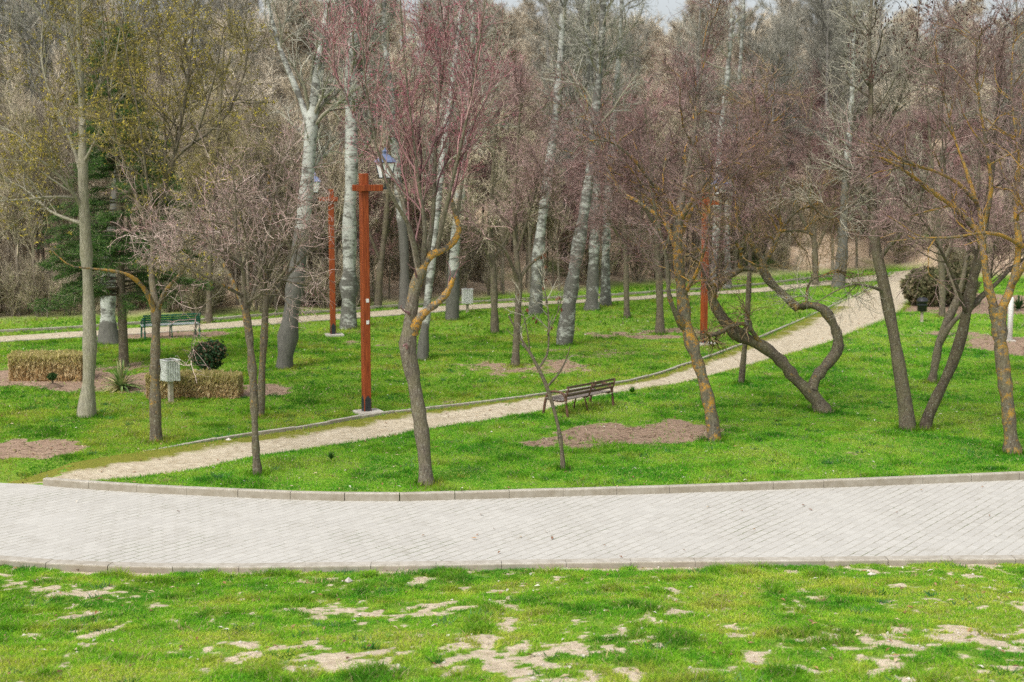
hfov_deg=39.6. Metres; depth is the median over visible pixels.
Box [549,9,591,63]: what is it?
hillside tree
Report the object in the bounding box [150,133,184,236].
bare tree
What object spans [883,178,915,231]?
bare shrub
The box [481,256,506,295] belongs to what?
bare shrub
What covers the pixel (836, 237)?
red twig tree
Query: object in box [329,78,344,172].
bare tree
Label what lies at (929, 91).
hillside tree
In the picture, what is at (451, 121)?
red twig tree
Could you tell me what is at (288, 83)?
bare tree
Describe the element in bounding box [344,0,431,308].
white poplar
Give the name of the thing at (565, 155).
tall poplar
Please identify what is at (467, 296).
litter bin
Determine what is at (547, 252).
bare tree
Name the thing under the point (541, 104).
bare tree
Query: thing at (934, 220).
bare shrub
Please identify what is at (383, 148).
bare tree
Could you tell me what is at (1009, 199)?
bare shrub
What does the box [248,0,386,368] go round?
white poplar
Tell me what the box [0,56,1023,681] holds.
ground
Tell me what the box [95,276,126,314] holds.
bare shrub
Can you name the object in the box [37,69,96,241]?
bare tree
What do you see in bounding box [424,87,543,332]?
tree
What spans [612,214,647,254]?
bare shrub
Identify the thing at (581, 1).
tall poplar
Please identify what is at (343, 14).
hillside tree
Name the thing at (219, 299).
bare shrub
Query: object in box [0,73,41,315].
bare tree
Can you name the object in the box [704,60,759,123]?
hillside tree
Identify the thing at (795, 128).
red twig tree
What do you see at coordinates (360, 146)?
bare tree
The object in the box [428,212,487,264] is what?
bare shrub
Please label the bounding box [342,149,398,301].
red twig tree
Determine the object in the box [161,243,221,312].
bare shrub
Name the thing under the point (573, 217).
red twig tree
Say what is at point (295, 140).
bare tree
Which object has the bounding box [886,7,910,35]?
hillside tree
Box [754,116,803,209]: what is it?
red twig tree
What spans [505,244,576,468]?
sapling
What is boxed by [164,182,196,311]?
bare tree
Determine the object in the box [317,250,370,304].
bare shrub
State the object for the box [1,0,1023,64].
sky
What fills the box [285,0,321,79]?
hillside tree
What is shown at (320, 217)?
bare tree
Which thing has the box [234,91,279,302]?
bare tree
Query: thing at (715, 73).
red twig tree
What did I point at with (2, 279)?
bare shrub
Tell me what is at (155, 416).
forked tree
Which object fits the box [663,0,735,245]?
tall poplar
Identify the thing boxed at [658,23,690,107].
hillside tree
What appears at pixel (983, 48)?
hillside tree
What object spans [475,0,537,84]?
hillside tree
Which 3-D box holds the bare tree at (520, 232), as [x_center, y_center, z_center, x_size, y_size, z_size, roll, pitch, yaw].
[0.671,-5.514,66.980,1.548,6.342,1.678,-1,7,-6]
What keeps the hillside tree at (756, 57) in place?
on the ground at (330, 660)
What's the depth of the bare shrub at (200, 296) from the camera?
56.23 m
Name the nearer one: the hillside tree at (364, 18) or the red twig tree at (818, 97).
the red twig tree at (818, 97)
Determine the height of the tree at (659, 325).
8.556 m
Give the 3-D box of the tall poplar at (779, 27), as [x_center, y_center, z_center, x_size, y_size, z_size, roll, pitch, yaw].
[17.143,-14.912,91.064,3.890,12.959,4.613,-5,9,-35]
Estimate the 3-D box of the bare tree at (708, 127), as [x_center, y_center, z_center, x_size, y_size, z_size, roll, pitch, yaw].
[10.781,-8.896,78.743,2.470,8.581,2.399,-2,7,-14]
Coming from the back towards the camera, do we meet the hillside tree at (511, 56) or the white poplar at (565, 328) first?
the hillside tree at (511, 56)
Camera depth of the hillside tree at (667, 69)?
124.59 m
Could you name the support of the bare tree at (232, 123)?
on the ground at (330, 660)
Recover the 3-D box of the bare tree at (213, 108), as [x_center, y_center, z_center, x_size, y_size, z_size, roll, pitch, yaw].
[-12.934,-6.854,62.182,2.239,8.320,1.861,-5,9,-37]
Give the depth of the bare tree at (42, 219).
60.93 m
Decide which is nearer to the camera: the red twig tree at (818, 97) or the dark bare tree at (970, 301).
the dark bare tree at (970, 301)
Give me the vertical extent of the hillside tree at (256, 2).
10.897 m
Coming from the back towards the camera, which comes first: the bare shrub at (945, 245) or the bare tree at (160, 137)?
the bare shrub at (945, 245)
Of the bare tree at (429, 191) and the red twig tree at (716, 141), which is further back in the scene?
the red twig tree at (716, 141)
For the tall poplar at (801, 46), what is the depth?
95.22 m
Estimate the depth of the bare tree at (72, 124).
56.76 m
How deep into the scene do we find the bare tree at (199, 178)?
60.93 m
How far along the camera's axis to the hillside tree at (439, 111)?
78.57 m
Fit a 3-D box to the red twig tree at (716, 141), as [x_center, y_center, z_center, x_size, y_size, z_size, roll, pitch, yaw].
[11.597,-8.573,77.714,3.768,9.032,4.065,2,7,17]
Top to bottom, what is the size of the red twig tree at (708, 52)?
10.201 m
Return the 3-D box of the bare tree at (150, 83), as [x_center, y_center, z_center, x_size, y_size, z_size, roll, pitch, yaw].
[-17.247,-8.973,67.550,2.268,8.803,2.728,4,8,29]
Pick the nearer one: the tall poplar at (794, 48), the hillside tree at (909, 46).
the tall poplar at (794, 48)
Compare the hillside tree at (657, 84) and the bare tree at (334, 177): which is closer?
the bare tree at (334, 177)
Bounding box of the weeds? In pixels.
[0,326,1023,681]
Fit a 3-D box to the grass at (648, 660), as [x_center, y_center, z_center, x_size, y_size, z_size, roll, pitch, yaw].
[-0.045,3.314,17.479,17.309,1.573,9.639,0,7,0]
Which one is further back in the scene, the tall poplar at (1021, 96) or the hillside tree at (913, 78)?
the hillside tree at (913, 78)
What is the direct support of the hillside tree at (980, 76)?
on the ground at (330, 660)
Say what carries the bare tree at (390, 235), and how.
on the ground at (330, 660)
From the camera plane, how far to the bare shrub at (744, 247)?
76.94 m
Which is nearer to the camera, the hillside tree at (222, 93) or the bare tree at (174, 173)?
the bare tree at (174, 173)
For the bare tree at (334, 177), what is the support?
on the ground at (330, 660)
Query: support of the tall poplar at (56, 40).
on the ground at (330, 660)
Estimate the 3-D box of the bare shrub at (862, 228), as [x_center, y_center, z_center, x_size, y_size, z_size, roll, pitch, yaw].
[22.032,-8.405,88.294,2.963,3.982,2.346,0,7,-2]
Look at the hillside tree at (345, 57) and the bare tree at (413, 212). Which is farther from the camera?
the hillside tree at (345, 57)
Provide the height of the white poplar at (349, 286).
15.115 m
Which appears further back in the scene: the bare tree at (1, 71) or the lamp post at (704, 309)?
the bare tree at (1, 71)
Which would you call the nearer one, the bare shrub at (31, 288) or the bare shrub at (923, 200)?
the bare shrub at (31, 288)
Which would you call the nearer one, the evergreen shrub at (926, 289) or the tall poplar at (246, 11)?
the evergreen shrub at (926, 289)
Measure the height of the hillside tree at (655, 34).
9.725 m
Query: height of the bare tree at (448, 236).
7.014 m
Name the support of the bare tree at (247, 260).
on the ground at (330, 660)
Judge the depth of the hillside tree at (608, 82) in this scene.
94.98 m
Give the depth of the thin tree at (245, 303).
26.87 m
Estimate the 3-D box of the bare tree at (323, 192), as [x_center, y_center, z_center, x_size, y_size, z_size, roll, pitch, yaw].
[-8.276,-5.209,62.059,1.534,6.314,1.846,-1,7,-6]
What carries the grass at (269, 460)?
on the ground at (330, 660)
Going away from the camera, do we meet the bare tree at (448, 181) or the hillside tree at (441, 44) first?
the bare tree at (448, 181)
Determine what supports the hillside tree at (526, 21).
on the ground at (330, 660)
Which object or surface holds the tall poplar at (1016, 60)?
on the ground at (330, 660)
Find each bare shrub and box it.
[0,223,30,259]
[0,235,25,284]
[0,248,37,316]
[0,250,14,311]
[0,251,27,314]
[2,229,47,276]
[7,246,58,312]
[13,254,63,317]
[22,255,73,311]
[42,249,115,311]
[55,272,81,315]
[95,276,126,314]
[115,259,148,309]
[129,250,174,271]
[138,249,202,311]
[148,259,178,312]
[157,243,225,315]
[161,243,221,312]
[164,228,229,270]
[172,266,225,312]
[187,239,249,303]
[189,263,227,312]
[212,273,228,307]
[213,244,281,290]
[235,249,287,305]
[238,271,284,312]
[272,247,325,306]
[279,240,308,264]
[283,238,342,303]
[305,251,341,308]
[308,251,342,304]
[308,251,342,305]
[313,250,370,306]
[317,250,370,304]
[322,236,376,281]
[322,243,385,299]
[370,228,409,280]
[376,235,409,275]
[388,240,436,295]
[419,245,445,292]
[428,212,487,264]
[437,239,463,269]
[439,240,482,294]
[443,232,499,282]
[463,210,499,264]
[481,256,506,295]
[546,208,572,269]
[570,241,622,281]
[582,253,600,273]
[599,238,633,276]
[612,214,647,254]
[618,226,660,282]
[628,226,660,262]
[641,243,672,276]
[645,246,670,273]
[684,237,722,274]
[689,200,746,261]
[710,203,771,269]
[711,225,762,263]
[720,215,757,270]
[748,202,791,260]
[765,197,802,237]
[766,186,825,245]
[768,226,817,269]
[852,190,889,234]
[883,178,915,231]
[883,188,930,264]
[889,178,936,235]
[917,203,950,242]
[919,200,996,264]
[947,213,993,264]
[953,228,990,270]
[967,160,1023,228]
[987,212,1022,254]
[996,174,1023,221]
[1003,226,1023,265]
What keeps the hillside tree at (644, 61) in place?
on the ground at (330, 660)
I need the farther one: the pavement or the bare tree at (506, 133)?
the bare tree at (506, 133)
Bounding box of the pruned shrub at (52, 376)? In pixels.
[42,372,62,387]
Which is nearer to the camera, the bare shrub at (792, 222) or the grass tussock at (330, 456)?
the grass tussock at (330, 456)
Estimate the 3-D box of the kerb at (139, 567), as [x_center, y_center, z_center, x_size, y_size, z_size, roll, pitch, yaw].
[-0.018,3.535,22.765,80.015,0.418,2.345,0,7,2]
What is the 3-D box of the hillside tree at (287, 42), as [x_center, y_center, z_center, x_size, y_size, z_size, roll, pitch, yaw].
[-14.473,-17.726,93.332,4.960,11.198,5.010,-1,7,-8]
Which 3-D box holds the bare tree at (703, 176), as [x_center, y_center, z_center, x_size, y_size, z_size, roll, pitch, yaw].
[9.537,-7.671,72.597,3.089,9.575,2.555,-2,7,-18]
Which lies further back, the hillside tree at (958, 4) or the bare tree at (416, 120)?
the hillside tree at (958, 4)
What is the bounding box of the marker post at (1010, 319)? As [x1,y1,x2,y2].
[1006,297,1015,341]
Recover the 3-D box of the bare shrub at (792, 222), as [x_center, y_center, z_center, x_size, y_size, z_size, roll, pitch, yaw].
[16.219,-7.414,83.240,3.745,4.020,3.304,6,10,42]
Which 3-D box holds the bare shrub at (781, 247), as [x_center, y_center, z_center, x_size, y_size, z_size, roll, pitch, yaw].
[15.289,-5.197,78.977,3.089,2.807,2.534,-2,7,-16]
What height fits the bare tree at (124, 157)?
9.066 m
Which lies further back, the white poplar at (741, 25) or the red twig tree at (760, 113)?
the red twig tree at (760, 113)
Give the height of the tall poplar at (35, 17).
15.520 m
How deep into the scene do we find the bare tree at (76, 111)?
61.64 m
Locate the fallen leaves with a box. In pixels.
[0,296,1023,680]
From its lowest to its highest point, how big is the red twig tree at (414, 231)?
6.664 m
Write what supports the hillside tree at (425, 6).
on the ground at (330, 660)
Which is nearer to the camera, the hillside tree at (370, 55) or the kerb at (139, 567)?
the kerb at (139, 567)
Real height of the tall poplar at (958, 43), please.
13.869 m
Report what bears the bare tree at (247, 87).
on the ground at (330, 660)
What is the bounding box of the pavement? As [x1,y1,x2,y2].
[0,480,1023,562]
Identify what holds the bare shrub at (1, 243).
on the ground at (330, 660)
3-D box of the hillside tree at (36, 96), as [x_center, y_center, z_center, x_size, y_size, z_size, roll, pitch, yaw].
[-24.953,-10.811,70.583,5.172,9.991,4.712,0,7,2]
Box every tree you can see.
[0,0,44,40]
[0,0,215,418]
[0,26,57,143]
[0,40,45,240]
[0,52,15,251]
[0,53,47,270]
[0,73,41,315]
[0,76,9,143]
[0,90,45,277]
[0,99,44,258]
[0,140,48,263]
[0,143,26,280]
[1,100,48,315]
[9,66,49,275]
[14,98,62,275]
[16,37,57,237]
[23,17,213,366]
[30,12,92,122]
[32,105,78,309]
[35,30,77,253]
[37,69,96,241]
[44,0,292,442]
[49,110,109,307]
[50,158,76,264]
[58,0,101,55]
[63,23,98,53]
[64,73,92,219]
[74,101,123,221]
[76,33,97,55]
[77,66,100,130]
[84,0,109,25]
[84,54,112,151]
[88,149,132,233]
[90,137,123,233]
[101,96,357,475]
[102,84,142,219]
[103,2,157,74]
[105,0,116,16]
[114,91,156,249]
[129,124,156,232]
[133,63,174,231]
[135,35,195,261]
[139,28,195,118]
[141,95,181,233]
[146,83,174,197]
[147,0,189,56]
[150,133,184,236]
[152,177,176,238]
[162,112,205,257]
[163,144,197,240]
[164,43,205,172]
[164,68,218,159]
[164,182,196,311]
[172,14,282,323]
[172,101,224,249]
[172,120,346,416]
[187,130,222,220]
[190,185,217,251]
[191,25,215,71]
[192,102,229,258]
[195,68,245,155]
[196,150,233,303]
[197,0,226,36]
[197,61,226,128]
[197,92,237,215]
[199,0,239,90]
[199,94,232,151]
[201,0,250,70]
[203,132,227,271]
[213,62,247,148]
[214,156,259,304]
[215,6,262,92]
[217,5,258,67]
[217,123,265,299]
[219,129,261,299]
[220,107,266,309]
[220,115,238,173]
[221,36,300,140]
[221,94,249,256]
[223,20,272,96]
[224,0,264,17]
[227,7,282,84]
[230,60,287,254]
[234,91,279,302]
[236,60,301,171]
[239,91,300,303]
[246,107,273,259]
[252,99,295,308]
[255,106,292,283]
[259,0,314,75]
[261,0,329,106]
[265,46,300,115]
[269,107,301,271]
[271,52,321,195]
[275,100,295,246]
[278,138,323,307]
[278,140,303,247]
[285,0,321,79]
[291,15,344,88]
[292,96,319,193]
[294,33,341,198]
[295,83,325,223]
[299,0,524,486]
[302,72,358,132]
[308,153,328,304]
[312,94,358,306]
[314,0,323,18]
[316,125,344,300]
[316,150,329,261]
[319,30,380,137]
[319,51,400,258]
[320,117,334,185]
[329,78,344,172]
[330,0,367,59]
[331,1,390,72]
[335,18,397,83]
[335,70,429,305]
[338,87,383,232]
[338,148,344,222]
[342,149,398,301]
[357,127,395,299]
[358,88,377,177]
[359,22,399,178]
[369,0,410,62]
[374,97,406,260]
[374,179,404,298]
[377,68,413,246]
[381,94,418,238]
[389,8,417,57]
[389,23,427,113]
[389,40,415,97]
[389,146,443,272]
[390,102,429,270]
[399,0,459,109]
[401,115,441,296]
[403,113,432,224]
[403,159,422,267]
[406,50,444,177]
[410,0,469,100]
[418,91,458,173]
[418,102,444,263]
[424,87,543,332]
[427,114,487,242]
[429,86,486,241]
[429,126,478,257]
[429,145,465,300]
[430,58,593,366]
[431,131,476,254]
[433,7,494,102]
[440,161,476,250]
[441,92,489,279]
[453,135,487,248]
[457,56,527,265]
[460,188,480,287]
[461,107,484,202]
[474,70,513,259]
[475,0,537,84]
[476,23,536,117]
[476,76,489,226]
[481,98,517,234]
[484,0,510,44]
[485,38,523,99]
[485,138,522,293]
[485,174,509,290]
[488,10,537,72]
[493,144,522,251]
[494,51,551,170]
[498,78,521,244]
[503,82,552,292]
[506,4,543,73]
[508,98,540,250]
[511,0,828,440]
[512,121,550,280]
[516,65,554,233]
[517,0,544,38]
[518,162,537,287]
[519,31,552,94]
[520,142,542,247]
[525,77,566,203]
[530,14,551,73]
[533,142,575,290]
[536,130,564,275]
[538,149,565,285]
[542,0,559,53]
[545,113,571,203]
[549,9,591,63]
[550,10,591,123]
[552,166,603,258]
[553,92,630,262]
[563,58,609,120]
[564,96,639,258]
[564,127,581,282]
[565,69,674,317]
[578,98,728,334]
[582,3,615,72]
[586,65,626,124]
[607,10,656,103]
[617,63,644,256]
[622,53,652,108]
[624,70,685,237]
[624,106,653,223]
[629,9,667,73]
[634,140,692,279]
[636,39,660,96]
[636,74,675,147]
[636,108,677,279]
[650,49,670,85]
[650,72,671,103]
[650,107,687,255]
[651,26,667,76]
[651,55,679,115]
[651,82,676,158]
[656,50,897,413]
[657,33,673,54]
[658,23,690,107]
[662,38,719,125]
[662,108,700,195]
[662,149,688,278]
[664,35,699,97]
[666,17,693,50]
[666,120,695,215]
[674,95,710,267]
[675,0,705,32]
[675,73,732,123]
[676,1,733,96]
[683,89,712,241]
[683,97,708,265]
[686,123,723,272]
[687,99,723,278]
[694,29,726,72]
[700,104,716,198]
[701,55,749,117]
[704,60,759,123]
[705,103,752,224]
[706,80,722,133]
[708,46,799,382]
[710,0,735,25]
[711,121,769,267]
[712,62,744,124]
[720,63,757,100]
[721,36,743,68]
[723,33,769,94]
[733,1,758,40]
[733,100,781,197]
[737,33,767,89]
[740,92,779,196]
[741,63,797,216]
[743,0,1022,429]
[749,8,774,50]
[749,14,764,35]
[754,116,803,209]
[758,76,859,284]
[761,78,798,131]
[762,6,808,79]
[774,0,809,43]
[775,91,807,191]
[792,57,845,174]
[799,3,812,49]
[799,137,837,235]
[800,102,867,271]
[813,124,853,244]
[822,0,1023,453]
[824,109,891,267]
[845,55,882,116]
[845,88,878,142]
[850,0,1023,429]
[852,142,892,257]
[853,91,879,136]
[856,19,898,90]
[857,77,917,155]
[857,161,901,199]
[864,4,890,43]
[872,102,929,250]
[877,44,987,316]
[878,44,940,142]
[878,81,939,189]
[880,77,939,198]
[884,119,1023,383]
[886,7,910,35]
[886,10,923,59]
[892,35,915,88]
[894,26,924,48]
[901,8,926,33]
[901,100,948,236]
[925,107,985,207]
[928,79,944,142]
[929,108,1000,237]
[937,39,984,127]
[937,120,989,175]
[943,2,973,48]
[946,0,975,41]
[956,16,995,56]
[956,20,991,105]
[962,49,1018,130]
[963,0,988,21]
[972,70,1023,182]
[973,101,1002,180]
[989,16,1012,63]
[992,27,1023,166]
[1001,6,1023,63]
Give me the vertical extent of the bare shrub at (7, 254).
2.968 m
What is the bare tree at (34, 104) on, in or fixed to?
on the ground at (330, 660)
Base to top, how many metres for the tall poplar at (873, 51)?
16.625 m
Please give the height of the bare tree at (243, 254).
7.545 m
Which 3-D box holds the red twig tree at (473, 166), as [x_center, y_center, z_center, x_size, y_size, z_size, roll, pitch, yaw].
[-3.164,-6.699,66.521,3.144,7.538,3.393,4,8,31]
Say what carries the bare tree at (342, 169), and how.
on the ground at (330, 660)
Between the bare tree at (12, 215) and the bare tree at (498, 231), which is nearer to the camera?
the bare tree at (12, 215)
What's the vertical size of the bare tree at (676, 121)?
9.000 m
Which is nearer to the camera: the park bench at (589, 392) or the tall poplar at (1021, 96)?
the park bench at (589, 392)
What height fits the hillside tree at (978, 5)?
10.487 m
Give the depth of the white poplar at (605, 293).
59.31 m
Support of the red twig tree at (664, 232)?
on the ground at (330, 660)
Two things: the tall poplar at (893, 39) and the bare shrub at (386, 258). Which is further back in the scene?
the tall poplar at (893, 39)
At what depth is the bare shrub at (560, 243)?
70.83 m
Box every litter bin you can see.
[160,358,179,401]
[461,288,472,311]
[916,297,927,321]
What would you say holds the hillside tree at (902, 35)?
on the ground at (330, 660)
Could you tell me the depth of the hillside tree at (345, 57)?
80.97 m
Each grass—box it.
[0,268,1023,491]
[0,557,1023,681]
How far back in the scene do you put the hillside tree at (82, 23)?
120.42 m
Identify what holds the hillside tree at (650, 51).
on the ground at (330, 660)
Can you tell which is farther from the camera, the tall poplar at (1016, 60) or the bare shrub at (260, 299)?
the tall poplar at (1016, 60)
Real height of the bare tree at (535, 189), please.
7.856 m
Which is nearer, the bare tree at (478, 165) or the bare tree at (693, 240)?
the bare tree at (478, 165)
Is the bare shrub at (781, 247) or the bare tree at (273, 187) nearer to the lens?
the bare tree at (273, 187)
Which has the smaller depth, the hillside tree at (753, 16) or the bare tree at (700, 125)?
the bare tree at (700, 125)
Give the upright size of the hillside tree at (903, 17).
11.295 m
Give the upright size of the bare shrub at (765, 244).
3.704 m
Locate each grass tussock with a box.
[326,452,335,458]
[627,386,636,392]
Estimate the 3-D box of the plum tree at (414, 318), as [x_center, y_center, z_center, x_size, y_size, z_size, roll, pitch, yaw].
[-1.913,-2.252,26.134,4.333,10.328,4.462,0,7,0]
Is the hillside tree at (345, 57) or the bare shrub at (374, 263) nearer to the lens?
the bare shrub at (374, 263)
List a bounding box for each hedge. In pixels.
[7,348,82,381]
[144,367,243,398]
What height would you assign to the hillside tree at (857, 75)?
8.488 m
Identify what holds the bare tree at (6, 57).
on the ground at (330, 660)
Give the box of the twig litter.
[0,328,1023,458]
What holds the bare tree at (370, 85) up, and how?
on the ground at (330, 660)
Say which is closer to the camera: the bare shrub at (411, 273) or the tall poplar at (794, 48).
the bare shrub at (411, 273)
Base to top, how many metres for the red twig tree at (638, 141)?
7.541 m
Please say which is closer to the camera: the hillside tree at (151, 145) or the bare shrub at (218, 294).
the bare shrub at (218, 294)
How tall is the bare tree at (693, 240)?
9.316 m
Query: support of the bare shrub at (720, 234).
on the ground at (330, 660)
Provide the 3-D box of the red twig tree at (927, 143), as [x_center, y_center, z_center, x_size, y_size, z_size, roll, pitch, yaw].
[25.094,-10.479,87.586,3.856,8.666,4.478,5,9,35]
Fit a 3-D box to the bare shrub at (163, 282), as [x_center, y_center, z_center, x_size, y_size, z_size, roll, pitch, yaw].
[-13.787,-2.522,57.350,3.272,2.972,2.684,-5,9,-35]
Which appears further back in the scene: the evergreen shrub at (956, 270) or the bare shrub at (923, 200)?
the bare shrub at (923, 200)
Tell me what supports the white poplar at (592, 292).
on the ground at (330, 660)
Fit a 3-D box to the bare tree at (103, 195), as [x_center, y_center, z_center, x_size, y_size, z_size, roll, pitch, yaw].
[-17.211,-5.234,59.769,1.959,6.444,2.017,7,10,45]
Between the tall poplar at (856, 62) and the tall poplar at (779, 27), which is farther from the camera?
the tall poplar at (856, 62)
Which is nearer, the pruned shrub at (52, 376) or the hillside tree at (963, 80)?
the pruned shrub at (52, 376)
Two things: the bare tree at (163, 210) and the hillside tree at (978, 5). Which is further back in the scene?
the hillside tree at (978, 5)
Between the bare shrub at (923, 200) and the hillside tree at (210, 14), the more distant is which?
the hillside tree at (210, 14)
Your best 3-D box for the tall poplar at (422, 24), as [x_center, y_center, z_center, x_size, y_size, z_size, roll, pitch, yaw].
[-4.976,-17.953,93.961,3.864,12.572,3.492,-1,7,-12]
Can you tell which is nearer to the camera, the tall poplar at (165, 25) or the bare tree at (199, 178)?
the bare tree at (199, 178)
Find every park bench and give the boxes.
[140,313,200,337]
[542,378,615,416]
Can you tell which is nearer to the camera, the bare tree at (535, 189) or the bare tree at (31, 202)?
the bare tree at (31, 202)
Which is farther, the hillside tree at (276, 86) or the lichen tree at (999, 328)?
the hillside tree at (276, 86)
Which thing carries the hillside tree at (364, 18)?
on the ground at (330, 660)
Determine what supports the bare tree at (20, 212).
on the ground at (330, 660)
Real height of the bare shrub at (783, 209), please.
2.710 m
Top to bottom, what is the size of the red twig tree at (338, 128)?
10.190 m
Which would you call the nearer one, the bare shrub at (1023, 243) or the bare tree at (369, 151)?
the bare tree at (369, 151)
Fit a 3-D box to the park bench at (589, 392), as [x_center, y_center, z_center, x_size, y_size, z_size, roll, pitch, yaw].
[1.647,1.402,34.879,0.848,0.864,1.919,6,9,41]
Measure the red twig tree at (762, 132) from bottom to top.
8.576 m
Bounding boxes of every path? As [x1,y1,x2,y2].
[0,275,876,340]
[7,270,910,483]
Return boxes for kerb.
[0,275,832,332]
[0,555,1023,572]
[2,309,465,341]
[43,471,1023,500]
[145,273,890,450]
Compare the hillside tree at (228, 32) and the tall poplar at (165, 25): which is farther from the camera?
the hillside tree at (228, 32)
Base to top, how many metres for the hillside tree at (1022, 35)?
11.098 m
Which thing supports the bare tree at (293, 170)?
on the ground at (330, 660)
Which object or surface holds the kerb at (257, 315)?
on the ground at (330, 660)
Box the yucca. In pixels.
[96,358,144,392]
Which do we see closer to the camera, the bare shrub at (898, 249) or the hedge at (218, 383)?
the hedge at (218, 383)
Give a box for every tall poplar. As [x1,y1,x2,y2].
[0,0,38,127]
[0,0,94,253]
[0,0,97,245]
[0,1,13,105]
[20,0,99,188]
[25,0,100,156]
[90,0,165,93]
[129,2,183,80]
[131,0,208,97]
[145,0,238,198]
[148,0,221,109]
[186,0,266,110]
[199,0,262,107]
[315,0,379,91]
[408,0,459,113]
[421,0,503,114]
[521,0,575,98]
[542,0,617,159]
[544,9,613,255]
[551,0,616,86]
[620,21,663,121]
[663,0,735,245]
[720,5,772,95]
[742,35,803,218]
[753,5,815,206]
[754,15,810,208]
[756,0,825,85]
[761,3,800,87]
[777,0,877,211]
[782,0,851,176]
[787,0,833,93]
[792,0,859,209]
[795,0,864,135]
[817,0,882,170]
[819,0,876,111]
[855,0,904,115]
[873,22,922,200]
[930,0,977,147]
[977,0,1023,198]
[1001,10,1023,157]
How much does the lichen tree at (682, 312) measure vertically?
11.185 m
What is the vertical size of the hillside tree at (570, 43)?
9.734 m
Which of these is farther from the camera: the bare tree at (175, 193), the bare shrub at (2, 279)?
the bare tree at (175, 193)
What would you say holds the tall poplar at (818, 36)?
on the ground at (330, 660)
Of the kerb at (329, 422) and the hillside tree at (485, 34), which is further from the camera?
the hillside tree at (485, 34)
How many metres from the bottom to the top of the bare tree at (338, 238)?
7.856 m
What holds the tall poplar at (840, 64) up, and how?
on the ground at (330, 660)
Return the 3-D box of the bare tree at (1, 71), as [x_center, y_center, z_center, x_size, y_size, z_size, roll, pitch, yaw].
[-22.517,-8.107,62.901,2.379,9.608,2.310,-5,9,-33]
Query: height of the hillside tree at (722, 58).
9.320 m
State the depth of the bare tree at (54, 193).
56.08 m
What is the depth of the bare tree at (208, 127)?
62.38 m
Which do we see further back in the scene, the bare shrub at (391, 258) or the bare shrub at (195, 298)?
the bare shrub at (391, 258)
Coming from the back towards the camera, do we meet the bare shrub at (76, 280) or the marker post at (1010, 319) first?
the bare shrub at (76, 280)
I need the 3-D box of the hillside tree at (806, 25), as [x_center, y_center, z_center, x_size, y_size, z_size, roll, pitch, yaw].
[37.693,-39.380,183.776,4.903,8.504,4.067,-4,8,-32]
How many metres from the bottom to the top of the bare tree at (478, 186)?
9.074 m
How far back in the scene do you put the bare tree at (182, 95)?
64.15 m
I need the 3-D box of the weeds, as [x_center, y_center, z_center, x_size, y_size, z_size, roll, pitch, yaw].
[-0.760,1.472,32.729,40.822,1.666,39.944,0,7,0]
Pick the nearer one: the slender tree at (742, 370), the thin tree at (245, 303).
the thin tree at (245, 303)
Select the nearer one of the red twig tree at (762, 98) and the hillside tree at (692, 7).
the red twig tree at (762, 98)
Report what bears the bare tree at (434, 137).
on the ground at (330, 660)
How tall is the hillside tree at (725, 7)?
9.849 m
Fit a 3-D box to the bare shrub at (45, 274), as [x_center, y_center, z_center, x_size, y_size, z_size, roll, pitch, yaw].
[-18.841,-2.402,56.148,2.199,2.955,1.741,-2,7,-17]
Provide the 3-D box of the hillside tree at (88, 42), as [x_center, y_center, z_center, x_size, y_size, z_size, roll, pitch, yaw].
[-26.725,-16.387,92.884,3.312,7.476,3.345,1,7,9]
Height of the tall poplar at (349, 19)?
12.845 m
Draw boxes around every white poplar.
[83,0,164,344]
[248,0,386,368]
[329,0,407,329]
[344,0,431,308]
[388,0,520,360]
[427,0,516,319]
[516,0,596,314]
[532,0,664,344]
[537,0,648,310]
[596,0,668,305]
[686,0,756,291]
[702,0,769,288]
[787,0,888,287]
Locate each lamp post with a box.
[314,171,343,336]
[352,147,395,414]
[699,177,726,345]
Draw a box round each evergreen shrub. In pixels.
[188,338,228,370]
[898,264,963,306]
[937,261,981,303]
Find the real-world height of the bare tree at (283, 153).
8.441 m
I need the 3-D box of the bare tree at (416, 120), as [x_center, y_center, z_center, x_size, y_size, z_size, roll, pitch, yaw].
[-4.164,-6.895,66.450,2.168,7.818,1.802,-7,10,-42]
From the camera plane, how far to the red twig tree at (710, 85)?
81.69 m
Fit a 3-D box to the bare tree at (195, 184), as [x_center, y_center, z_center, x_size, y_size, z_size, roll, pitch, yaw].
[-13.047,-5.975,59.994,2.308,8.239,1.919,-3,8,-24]
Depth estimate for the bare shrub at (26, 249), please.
61.24 m
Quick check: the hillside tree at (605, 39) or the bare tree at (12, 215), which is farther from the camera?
the hillside tree at (605, 39)
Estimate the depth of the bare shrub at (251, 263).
58.46 m
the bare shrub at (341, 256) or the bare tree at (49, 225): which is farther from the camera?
the bare tree at (49, 225)
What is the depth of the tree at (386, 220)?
59.13 m
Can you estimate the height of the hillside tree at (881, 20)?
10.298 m
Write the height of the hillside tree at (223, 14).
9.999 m
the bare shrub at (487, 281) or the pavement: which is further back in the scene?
the bare shrub at (487, 281)
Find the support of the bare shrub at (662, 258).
on the ground at (330, 660)
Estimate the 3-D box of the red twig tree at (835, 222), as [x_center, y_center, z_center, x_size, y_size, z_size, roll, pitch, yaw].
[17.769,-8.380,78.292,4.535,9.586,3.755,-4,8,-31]
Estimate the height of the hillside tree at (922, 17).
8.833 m
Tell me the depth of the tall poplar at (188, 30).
83.45 m
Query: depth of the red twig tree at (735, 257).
75.72 m
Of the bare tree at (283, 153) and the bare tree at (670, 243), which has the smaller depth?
the bare tree at (283, 153)
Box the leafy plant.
[1007,294,1023,310]
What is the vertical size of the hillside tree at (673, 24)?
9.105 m

